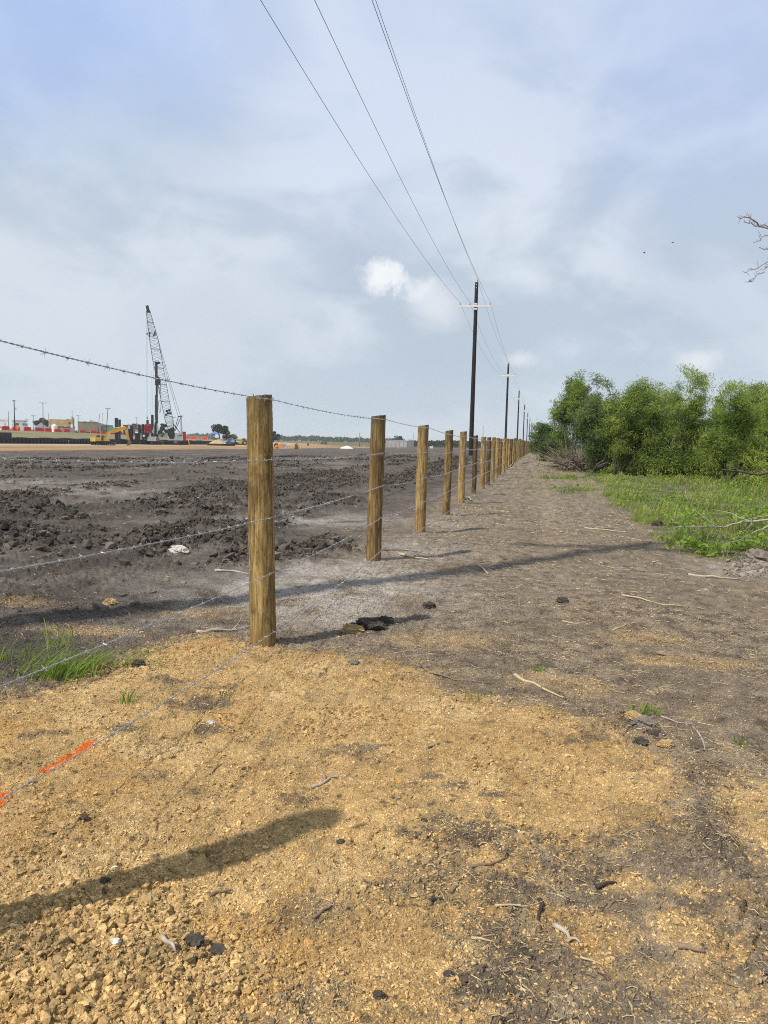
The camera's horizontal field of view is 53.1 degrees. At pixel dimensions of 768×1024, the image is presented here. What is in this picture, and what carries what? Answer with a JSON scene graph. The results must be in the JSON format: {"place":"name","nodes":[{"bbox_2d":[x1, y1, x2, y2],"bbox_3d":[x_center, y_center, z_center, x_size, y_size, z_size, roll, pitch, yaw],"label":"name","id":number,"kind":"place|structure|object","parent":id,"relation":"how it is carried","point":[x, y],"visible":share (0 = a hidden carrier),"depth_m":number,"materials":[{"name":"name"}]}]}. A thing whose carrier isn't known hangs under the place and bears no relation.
{"place":"outdoors","nodes":[
{"label":"outdoors","id":0,"kind":"place"},
{"bbox_2d":[0,430,767,1023],"bbox_3d":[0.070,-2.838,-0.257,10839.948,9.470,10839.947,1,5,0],"label":"ground","id":1,"kind":"structure","parent":0,"point":[506,488],"depth_m":3.54,"materials":[{"name":"soil"}]},
{"bbox_2d":[1,857,16,866],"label":"soil clod","id":2,"kind":"object","parent":1,"relation":"on","point":[8,862],"visible":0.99,"depth_m":2.23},
{"bbox_2d":[12,867,25,875],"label":"soil clod","id":3,"kind":"object","parent":1,"relation":"on","point":[19,871],"visible":1,"depth_m":2.20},
{"bbox_2d":[12,420,27,430],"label":"site office","id":4,"kind":"structure","parent":1,"relation":"on","point":[21,424],"depth_m":298.93,"materials":[{"name":"metal"}]},
{"bbox_2d":[0,638,41,668],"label":"grass tuft","id":5,"kind":"object","parent":1,"relation":"on","point":[2,655],"visible":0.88,"depth_m":4.20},
{"bbox_2d":[30,620,75,657],"bbox_3d":[-1.917,0.728,4.476,0.229,0.168,0.438,0,5,-12],"label":"grass tuft","id":6,"kind":"object","parent":1,"relation":"on","point":[62,640],"visible":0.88,"depth_m":4.47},
{"bbox_2d":[49,419,71,431],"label":"shipping container","id":7,"kind":"object","parent":1,"relation":"on","point":[60,422],"visible":0.87,"depth_m":295.22,"materials":[{"name":"metal"}]},
{"bbox_2d":[0,643,122,690],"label":"grass tuft","id":8,"kind":"object","parent":1,"relation":"on","point":[55,672],"visible":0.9,"depth_m":3.92,"materials":[{"name":"plant"}]},
{"bbox_2d":[77,420,97,431],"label":"warehouse","id":9,"kind":"structure","parent":1,"relation":"on","point":[88,426],"depth_m":338.85,"materials":[{"name":"beige metal"}]},
{"bbox_2d":[90,426,130,445],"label":"excavator","id":10,"kind":"object","parent":1,"relation":"on","point":[98,439],"visible":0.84,"depth_m":149.55,"materials":[{"name":"metal"}]},
{"bbox_2d":[102,598,118,604],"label":"soil clod","id":11,"kind":"object","parent":1,"relation":"on","point":[110,601],"visible":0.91,"depth_m":5.77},
{"bbox_2d":[10,428,214,438],"bbox_3d":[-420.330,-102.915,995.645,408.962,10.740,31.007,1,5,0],"label":"barrier","id":12,"kind":"object","parent":1,"relation":"on","point":[203,434],"visible":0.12,"depth_m":987.63,"materials":[{"name":"red"}]},
{"bbox_2d":[0,437,239,444],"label":"sheet pile wall","id":13,"kind":"structure","parent":1,"relation":"on","point":[14,440],"depth_m":154.33,"materials":[{"name":"metal"}]},
{"bbox_2d":[67,641,183,669],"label":"grass","id":14,"kind":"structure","parent":1,"relation":"on","point":[129,657],"depth_m":4.07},
{"bbox_2d":[117,686,141,704],"bbox_3d":[-1.173,0.851,3.562,0.104,0.100,0.101,6,7,42],"label":"grass tuft","id":15,"kind":"object","parent":1,"relation":"on","point":[128,699],"visible":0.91,"depth_m":3.56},
{"bbox_2d":[130,659,145,667],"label":"soil clod","id":16,"kind":"object","parent":1,"relation":"on","point":[139,663],"visible":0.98,"depth_m":4.02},
{"bbox_2d":[135,892,158,906],"bbox_3d":[-0.638,1.048,2.081,0.062,0.038,0.044,1,5,0],"label":"soil clod","id":17,"kind":"object","parent":1,"relation":"on","point":[146,897],"visible":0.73,"depth_m":2.07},
{"bbox_2d":[139,362,162,444],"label":"drilling rig","id":18,"kind":"object","parent":1,"relation":"on","point":[154,439],"visible":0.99,"depth_m":181.46,"materials":[{"name":"metal"}]},
{"bbox_2d":[158,423,167,436],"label":"oak tree","id":19,"kind":"object","parent":1,"relation":"on","point":[162,429],"visible":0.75,"depth_m":327.65,"materials":[{"name":"green plant"}]},
{"bbox_2d":[145,305,189,444],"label":"crawler crane","id":20,"kind":"object","parent":1,"relation":"on","point":[171,433],"visible":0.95,"depth_m":192.50,"materials":[{"name":"metal"}]},
{"bbox_2d":[160,933,176,951],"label":"fallen stick","id":21,"kind":"object","parent":1,"relation":"on","point":[164,939],"visible":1,"depth_m":1.90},
{"bbox_2d":[168,545,189,553],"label":"white rock","id":22,"kind":"object","parent":1,"relation":"on","point":[174,549],"visible":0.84,"depth_m":8.24,"materials":[{"name":"stone"}]},
{"bbox_2d":[185,932,204,947],"bbox_3d":[-0.471,1.067,1.920,0.050,0.034,0.038,1,5,0],"label":"soil clod","id":23,"kind":"object","parent":1,"relation":"on","point":[197,939],"visible":1,"depth_m":1.91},
{"bbox_2d":[209,943,226,955],"bbox_3d":[-0.410,1.092,1.909,0.058,0.038,0.050,4,6,28],"label":"soil clod","id":24,"kind":"object","parent":1,"relation":"on","point":[218,949],"visible":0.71,"depth_m":1.90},
{"bbox_2d":[211,424,229,437],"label":"oak tree","id":25,"kind":"object","parent":1,"relation":"on","point":[220,429],"visible":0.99,"depth_m":296.86,"materials":[{"name":"green plant"}]},
{"bbox_2d":[196,612,249,632],"bbox_3d":[-1.017,0.713,5.059,0.432,0.148,0.068,-1,6,-20],"label":"fallen stick","id":26,"kind":"object","parent":1,"relation":"on","point":[213,629],"visible":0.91,"depth_m":5.02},
{"bbox_2d":[0,454,479,620],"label":"dark clods","id":27,"kind":"object","parent":1,"relation":"on","point":[8,541],"visible":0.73,"depth_m":12.30,"materials":[{"name":"soil"}]},
{"bbox_2d":[246,394,275,646],"bbox_3d":[-0.732,0.127,4.603,0.197,1.646,0.168,1,5,0],"label":"fence post","id":28,"kind":"object","parent":1,"relation":"on","point":[262,592],"visible":0.94,"depth_m":4.54,"materials":[{"name":"brown wood"}]},
{"bbox_2d":[0,457,512,686],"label":"barbed wire","id":29,"kind":"object","parent":28,"relation":"attached to","point":[87,651],"visible":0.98,"depth_m":3.48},
{"bbox_2d":[0,445,513,465],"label":"barbed wire","id":30,"kind":"object","parent":28,"relation":"attached to","point":[114,462],"visible":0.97,"depth_m":3.37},
{"bbox_2d":[0,448,520,571],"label":"barbed wire","id":31,"kind":"object","parent":28,"relation":"attached to","point":[118,550],"visible":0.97,"depth_m":3.43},
{"bbox_2d":[0,454,525,800],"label":"barbed wire","id":32,"kind":"object","parent":28,"relation":"attached to","point":[95,744],"visible":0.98,"depth_m":3.43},
{"bbox_2d":[0,339,527,442],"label":"barbed wire","id":33,"kind":"object","parent":28,"relation":"attached to","point":[123,371],"visible":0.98,"depth_m":3.35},
{"bbox_2d":[312,702,329,709],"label":"soil clod","id":34,"kind":"object","parent":1,"relation":"on","point":[321,705],"visible":0.91,"depth_m":3.55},
{"bbox_2d":[312,890,339,918],"bbox_3d":[-0.153,1.082,2.119,0.019,0.014,0.135,4,6,29],"label":"fallen stick","id":35,"kind":"object","parent":1,"relation":"on","point":[318,914],"visible":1,"depth_m":2.10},
{"bbox_2d":[304,753,349,787],"bbox_3d":[-0.236,0.984,2.944,0.165,0.095,0.146,-2,6,-34],"label":"fallen stick","id":36,"kind":"object","parent":1,"relation":"on","point":[321,783],"visible":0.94,"depth_m":2.90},
{"bbox_2d":[280,435,392,442],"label":"wood","id":37,"kind":"object","parent":1,"relation":"on","point":[319,438],"visible":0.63,"depth_m":985.28,"materials":[{"name":"green plant"}]},
{"bbox_2d":[339,623,364,632],"bbox_3d":[-0.212,0.779,5.097,0.188,0.089,0.109,1,5,0],"label":"soil clod","id":38,"kind":"object","parent":1,"relation":"on","point":[350,628],"visible":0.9,"depth_m":5.07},
{"bbox_2d":[349,617,387,632],"bbox_3d":[-0.125,0.772,5.161,0.278,0.133,0.173,4,6,23],"label":"soil clod","id":39,"kind":"object","parent":1,"relation":"on","point":[368,623],"visible":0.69,"depth_m":5.13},
{"bbox_2d":[366,415,385,560],"bbox_3d":[-0.089,-0.187,8.094,0.175,1.662,0.165,1,5,0],"label":"fence post","id":40,"kind":"object","parent":1,"relation":"on","point":[376,479],"visible":0.92,"depth_m":8.03,"materials":[{"name":"brown wood"}]},
{"bbox_2d":[371,990,384,999],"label":"soil clod","id":41,"kind":"object","parent":1,"relation":"on","point":[378,994],"visible":1,"depth_m":1.77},
{"bbox_2d":[371,615,395,625],"bbox_3d":[-0.020,0.756,5.284,0.209,0.100,0.123,1,5,0],"label":"soil clod","id":42,"kind":"object","parent":1,"relation":"on","point":[387,621],"visible":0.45,"depth_m":5.26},
{"bbox_2d":[0,557,767,1023],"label":"soil crumbs","id":43,"kind":"object","parent":1,"relation":"on","point":[96,923],"visible":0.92,"depth_m":2.02,"materials":[{"name":"soil"}]},
{"bbox_2d":[0,589,767,1023],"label":"fine grit","id":44,"kind":"object","parent":1,"relation":"on","point":[412,1001],"visible":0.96,"depth_m":2.55,"materials":[{"name":"soil"}]},
{"bbox_2d":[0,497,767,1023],"bbox_3d":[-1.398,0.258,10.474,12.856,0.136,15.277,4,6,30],"label":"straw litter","id":45,"kind":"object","parent":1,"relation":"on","point":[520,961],"visible":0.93,"depth_m":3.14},
{"bbox_2d":[386,440,413,447],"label":"concrete building","id":46,"kind":"structure","parent":1,"relation":"on","point":[401,443],"depth_m":328.68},
{"bbox_2d":[414,425,428,532],"bbox_3d":[0.517,-0.383,10.642,0.160,1.641,0.162,1,5,0],"label":"fence post","id":47,"kind":"object","parent":1,"relation":"on","point":[421,484],"visible":0.88,"depth_m":10.58,"materials":[{"name":"beige wood"}]},
{"bbox_2d":[393,652,491,683],"bbox_3d":[0.263,0.833,4.199,0.194,0.084,0.720,-3,7,-38],"label":"fallen stick","id":48,"kind":"object","parent":1,"relation":"on","point":[413,663],"visible":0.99,"depth_m":4.15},
{"bbox_2d":[410,440,480,447],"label":"green wood","id":49,"kind":"object","parent":1,"relation":"on","point":[437,443],"visible":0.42,"depth_m":414.52,"materials":[{"name":"green plant"}]},
{"bbox_2d":[442,430,452,514],"bbox_3d":[1.120,-0.622,13.589,0.158,1.650,0.145,1,5,0],"label":"fence post","id":50,"kind":"object","parent":1,"relation":"on","point":[447,469],"visible":0.86,"depth_m":13.53,"materials":[{"name":"brown wood"}]},
{"bbox_2d":[457,431,466,502],"bbox_3d":[1.635,-0.872,16.125,0.155,1.640,0.153,1,5,0],"label":"fence post","id":51,"kind":"object","parent":1,"relation":"on","point":[462,471],"visible":0.88,"depth_m":16.07,"materials":[{"name":"beige wood"}]},
{"bbox_2d":[471,435,477,493],"bbox_3d":[2.267,-1.114,19.235,0.120,1.610,0.120,1,5,0],"label":"fence post","id":52,"kind":"object","parent":1,"relation":"on","point":[474,466],"visible":0.92,"depth_m":19.18,"materials":[{"name":"brown wood"}]},
{"bbox_2d":[458,279,491,455],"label":"utility pole","id":53,"kind":"object","parent":1,"relation":"on","point":[472,400],"visible":0.95,"depth_m":63.94,"materials":[{"name":"black wood"}]},
{"bbox_2d":[260,0,517,408],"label":"power line","id":54,"kind":"object","parent":53,"relation":"attached to","point":[346,139],"visible":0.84,"depth_m":25.88,"materials":[{"name":"metal"}]},
{"bbox_2d":[314,0,530,425],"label":"power line","id":55,"kind":"object","parent":53,"relation":"attached to","point":[385,148],"visible":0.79,"depth_m":25.73,"materials":[{"name":"metal"}]},
{"bbox_2d":[375,0,517,387],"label":"power line","id":56,"kind":"object","parent":53,"relation":"attached to","point":[426,146],"visible":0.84,"depth_m":30.44,"materials":[{"name":"metal"}]},
{"bbox_2d":[372,0,532,423],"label":"power line","id":57,"kind":"object","parent":53,"relation":"attached to","point":[427,152],"visible":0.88,"depth_m":26.16,"materials":[{"name":"metal"}]},
{"bbox_2d":[479,437,485,488],"bbox_3d":[2.812,-1.333,21.915,0.151,1.620,0.152,-3,7,-40],"label":"fence post","id":58,"kind":"object","parent":1,"relation":"on","point":[482,465],"visible":0.92,"depth_m":21.85,"materials":[{"name":"beige wood"}]},
{"bbox_2d":[485,437,490,484],"bbox_3d":[3.291,-1.549,24.255,0.136,1.620,0.136,-2,6,-35],"label":"fence post","id":59,"kind":"object","parent":1,"relation":"on","point":[488,457],"visible":0.85,"depth_m":24.20,"materials":[{"name":"brown wood"}]},
{"bbox_2d":[468,838,515,867],"bbox_3d":[0.352,1.061,2.374,0.224,0.022,0.050,-3,7,-40],"label":"fallen stick","id":60,"kind":"object","parent":1,"relation":"on","point":[481,864],"visible":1,"depth_m":2.33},
{"bbox_2d":[490,437,495,480],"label":"fence post","id":61,"kind":"object","parent":1,"relation":"on","point":[492,460],"visible":0.91,"depth_m":26.57,"materials":[{"name":"brown wood"}]},
{"bbox_2d":[495,438,499,477],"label":"fence post","id":62,"kind":"object","parent":1,"relation":"on","point":[497,459],"visible":0.89,"depth_m":29.03,"materials":[{"name":"beige wood"}]},
{"bbox_2d":[498,439,502,474],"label":"fence post","id":63,"kind":"object","parent":1,"relation":"on","point":[500,455],"visible":0.81,"depth_m":31.39,"materials":[{"name":"brown wood"}]},
{"bbox_2d":[502,438,505,471],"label":"fence post","id":64,"kind":"object","parent":1,"relation":"on","point":[503,456],"visible":0.89,"depth_m":34.43,"materials":[{"name":"beige wood"}]},
{"bbox_2d":[499,363,515,438],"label":"utility pole","id":65,"kind":"object","parent":1,"relation":"on","point":[506,412],"visible":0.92,"depth_m":125.95,"materials":[{"name":"black wood"}]},
{"bbox_2d":[495,895,558,908],"bbox_3d":[0.397,1.069,2.125,0.177,0.071,0.039,2,5,11],"label":"fallen stick","id":66,"kind":"object","parent":1,"relation":"on","point":[497,905],"visible":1,"depth_m":2.13,"materials":[{"name":"wood"}]},
{"bbox_2d":[513,673,562,697],"bbox_3d":[0.785,0.892,3.962,0.032,0.033,0.362,-2,6,-30],"label":"fallen stick","id":67,"kind":"object","parent":1,"relation":"on","point":[516,675],"visible":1,"depth_m":3.97,"materials":[{"name":"wood"}]},
{"bbox_2d":[523,419,557,455],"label":"mesquite bush","id":68,"kind":"object","parent":1,"relation":"on","point":[538,437],"visible":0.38,"depth_m":57.34,"materials":[{"name":"green plant"}]},
{"bbox_2d":[537,897,543,929],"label":"fallen stick","id":69,"kind":"object","parent":1,"relation":"on","point":[541,905],"visible":0.99,"depth_m":2.12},
{"bbox_2d":[531,473,569,478],"bbox_3d":[6.471,-1.398,29.778,1.510,0.256,1.777,-1,6,-29],"label":"grass tuft","id":70,"kind":"object","parent":1,"relation":"on","point":[546,476],"visible":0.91,"depth_m":29.74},
{"bbox_2d":[533,429,574,461],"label":"mesquite bush","id":71,"kind":"object","parent":1,"relation":"on","point":[545,448],"visible":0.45,"depth_m":51.87,"materials":[{"name":"green plant"}]},
{"bbox_2d":[552,922,580,942],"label":"fallen stick","id":72,"kind":"object","parent":1,"relation":"on","point":[555,925],"visible":1,"depth_m":2.03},
{"bbox_2d":[547,369,588,452],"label":"mesquite tree","id":73,"kind":"object","parent":1,"relation":"on","point":[571,397],"visible":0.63,"depth_m":40.61,"materials":[{"name":"green plant"}]},
{"bbox_2d":[533,431,628,471],"bbox_3d":[9.887,-2.622,38.626,5.064,2.844,4.823,1,5,0],"label":"brush pile","id":74,"kind":"object","parent":1,"relation":"on","point":[576,462],"visible":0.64,"depth_m":37.27,"materials":[{"name":"wood"}]},
{"bbox_2d":[559,372,611,472],"bbox_3d":[10.536,-4.223,36.851,3.824,5.140,4.350,1,5,0],"label":"mesquite tree","id":75,"kind":"object","parent":1,"relation":"on","point":[584,425],"visible":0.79,"depth_m":35.95,"materials":[{"name":"green plant"}]},
{"bbox_2d":[586,460,607,475],"bbox_3d":[9.092,-1.809,32.984,1.051,0.884,0.563,0,5,-15],"label":"leaning trunk","id":76,"kind":"object","parent":1,"relation":"on","point":[597,467],"visible":0.92,"depth_m":33.07,"materials":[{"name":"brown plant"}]},
{"bbox_2d":[595,881,616,888],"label":"fallen stick","id":77,"kind":"object","parent":1,"relation":"on","point":[600,885],"visible":1,"depth_m":2.24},
{"bbox_2d":[584,428,629,473],"bbox_3d":[11.033,-2.717,35.751,3.589,2.868,2.643,3,5,19],"label":"mesquite bush","id":78,"kind":"object","parent":1,"relation":"on","point":[606,442],"visible":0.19,"depth_m":35.55,"materials":[{"name":"green plant"}]},
{"bbox_2d":[590,377,659,474],"bbox_3d":[11.024,-3.749,34.239,3.511,4.606,3.009,1,5,0],"label":"mesquite tree","id":79,"kind":"object","parent":1,"relation":"on","point":[629,421],"visible":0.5,"depth_m":33.81,"materials":[{"name":"green plant"}]},
{"bbox_2d":[624,710,640,719],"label":"soil clod","id":80,"kind":"object","parent":1,"relation":"on","point":[632,714],"visible":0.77,"depth_m":3.46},
{"bbox_2d":[625,697,653,714],"bbox_3d":[1.213,0.935,3.670,0.156,0.081,0.125,5,6,32],"label":"grass tuft","id":81,"kind":"object","parent":1,"relation":"on","point":[644,709],"visible":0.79,"depth_m":3.66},
{"bbox_2d":[632,736,648,745],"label":"soil clod","id":82,"kind":"object","parent":1,"relation":"on","point":[639,740],"visible":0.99,"depth_m":3.22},
{"bbox_2d":[630,715,657,728],"bbox_3d":[1.149,0.938,3.400,0.118,0.073,0.087,1,5,0],"label":"soil clod","id":83,"kind":"object","parent":1,"relation":"on","point":[641,721],"visible":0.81,"depth_m":3.38,"materials":[{"name":"grey soil"}]},
{"bbox_2d":[598,376,690,475],"bbox_3d":[11.418,-3.754,33.951,3.923,4.637,3.806,1,5,0],"label":"mesquite tree","id":84,"kind":"object","parent":1,"relation":"on","point":[620,446],"visible":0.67,"depth_m":33.49,"materials":[{"name":"green plant"}]},
{"bbox_2d":[528,456,767,559],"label":"grass","id":85,"kind":"structure","parent":1,"relation":"on","point":[615,494],"depth_m":19.44,"materials":[{"name":"plant"}]},
{"bbox_2d":[537,469,767,556],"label":"ground weeds","id":86,"kind":"object","parent":1,"relation":"on","point":[760,535],"visible":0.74,"depth_m":13.46,"materials":[{"name":"green plant"}]},
{"bbox_2d":[647,729,665,737],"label":"soil clod","id":87,"kind":"object","parent":1,"relation":"on","point":[655,732],"visible":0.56,"depth_m":3.28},
{"bbox_2d":[624,434,689,476],"bbox_3d":[12.000,-2.402,33.651,3.211,2.180,2.898,1,5,0],"label":"mesquite bush","id":88,"kind":"object","parent":1,"relation":"on","point":[658,461],"visible":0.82,"depth_m":33.12,"materials":[{"name":"green plant"}]},
{"bbox_2d":[634,381,687,440],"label":"mesquite tree","id":89,"kind":"object","parent":1,"relation":"on","point":[669,400],"visible":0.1,"depth_m":40.04,"materials":[{"name":"green plant"}]},
{"bbox_2d":[621,594,702,608],"bbox_3d":[2.264,0.716,6.262,0.652,0.087,0.178,3,6,22],"label":"fallen stick","id":90,"kind":"object","parent":1,"relation":"on","point":[649,600],"visible":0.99,"depth_m":6.34,"materials":[{"name":"wood"}]},
{"bbox_2d":[656,739,673,747],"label":"soil clod","id":91,"kind":"object","parent":1,"relation":"on","point":[666,743],"visible":1,"depth_m":3.18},
{"bbox_2d":[637,363,718,475],"bbox_3d":[12.786,-2.751,33.389,3.733,7.371,3.671,3,5,15],"label":"mesquite tree","id":92,"kind":"object","parent":1,"relation":"on","point":[694,409],"visible":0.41,"depth_m":32.48,"materials":[{"name":"green plant"}]},
{"bbox_2d":[656,651,717,663],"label":"fallen stick","id":93,"kind":"object","parent":1,"relation":"on","point":[661,653],"visible":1,"depth_m":4.62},
{"bbox_2d":[655,435,719,478],"bbox_3d":[13.143,-2.209,33.236,2.820,2.447,3.236,4,6,25],"label":"mesquite bush","id":94,"kind":"object","parent":1,"relation":"on","point":[687,462],"visible":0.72,"depth_m":32.47,"materials":[{"name":"green plant"}]},
{"bbox_2d":[678,942,704,952],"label":"fallen stick","id":95,"kind":"object","parent":1,"relation":"on","point":[683,946],"visible":1,"depth_m":1.96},
{"bbox_2d":[666,408,733,466],"bbox_3d":[15.950,-3.446,37.925,4.320,3.421,4.518,1,5,0],"label":"mesquite tree","id":96,"kind":"object","parent":1,"relation":"on","point":[708,420],"visible":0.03,"depth_m":36.86,"materials":[{"name":"green plant"}]},
{"bbox_2d":[692,422,733,477],"bbox_3d":[14.153,-2.267,33.977,3.039,3.633,3.220,-4,7,-44],"label":"mesquite bush","id":97,"kind":"object","parent":1,"relation":"on","point":[720,468],"visible":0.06,"depth_m":33.00,"materials":[{"name":"green plant"}]},
{"bbox_2d":[688,573,739,579],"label":"fallen stick","id":98,"kind":"object","parent":1,"relation":"on","point":[712,576],"visible":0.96,"depth_m":7.70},
{"bbox_2d":[676,492,767,531],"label":"fallen branch","id":99,"kind":"object","parent":1,"relation":"on","point":[749,521],"visible":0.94,"depth_m":11.37,"materials":[{"name":"wood"}]},
{"bbox_2d":[706,388,744,469],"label":"mesquite tree","id":100,"kind":"object","parent":1,"relation":"on","point":[717,401],"visible":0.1,"depth_m":40.10,"materials":[{"name":"green plant"}]},
{"bbox_2d":[688,376,767,485],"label":"mesquite tree","id":101,"kind":"object","parent":1,"relation":"on","point":[723,446],"visible":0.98,"depth_m":27.67,"materials":[{"name":"green plant"}]},
{"bbox_2d":[723,466,767,475],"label":"fallen branch","id":102,"kind":"object","parent":1,"relation":"on","point":[742,471],"visible":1,"depth_m":23.77,"materials":[{"name":"grey wood"}]},
{"bbox_2d":[723,553,767,577],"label":"clay crumbs","id":103,"kind":"object","parent":1,"relation":"on","point":[749,568],"visible":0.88,"depth_m":8.16,"materials":[{"name":"soil"}]},
{"bbox_2d":[731,380,767,472],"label":"mesquite tree","id":104,"kind":"object","parent":1,"relation":"on","point":[754,391],"visible":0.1,"depth_m":30.23,"materials":[{"name":"green plant"}]},
{"bbox_2d":[732,436,767,474],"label":"mesquite bush","id":105,"kind":"object","parent":1,"relation":"on","point":[746,466],"visible":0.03,"depth_m":34.99,"materials":[{"name":"green plant"}]},
{"bbox_2d":[737,214,767,281],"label":"bare tree","id":106,"kind":"object","parent":1,"relation":"on","point":[761,226],"visible":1,"depth_m":8.58,"materials":[{"name":"grey plant"}]},
{"bbox_2d":[743,548,764,559],"bbox_3d":[4.292,0.516,8.854,0.275,0.205,0.244,1,5,0],"label":"clay clod","id":107,"kind":"object","parent":1,"relation":"on","point":[750,553],"visible":0.44,"depth_m":8.81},
{"bbox_2d":[744,387,767,477],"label":"mesquite tree","id":108,"kind":"object","parent":1,"relation":"on","point":[765,401],"visible":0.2,"depth_m":28.68,"materials":[{"name":"green plant"}]},
{"bbox_2d":[753,551,767,561],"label":"clay clod","id":109,"kind":"object","parent":1,"relation":"on","point":[762,556],"visible":0.7,"depth_m":8.62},
{"bbox_2d":[0,0,767,444],"label":"sky","id":110,"kind":"structure","parent":0,"point":[178,159],"materials":[{"name":"blue"}]},
{"bbox_2d":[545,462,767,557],"bbox_3d":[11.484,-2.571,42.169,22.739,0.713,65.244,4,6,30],"label":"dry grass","id":111,"kind":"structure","parent":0,"point":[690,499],"depth_m":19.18,"materials":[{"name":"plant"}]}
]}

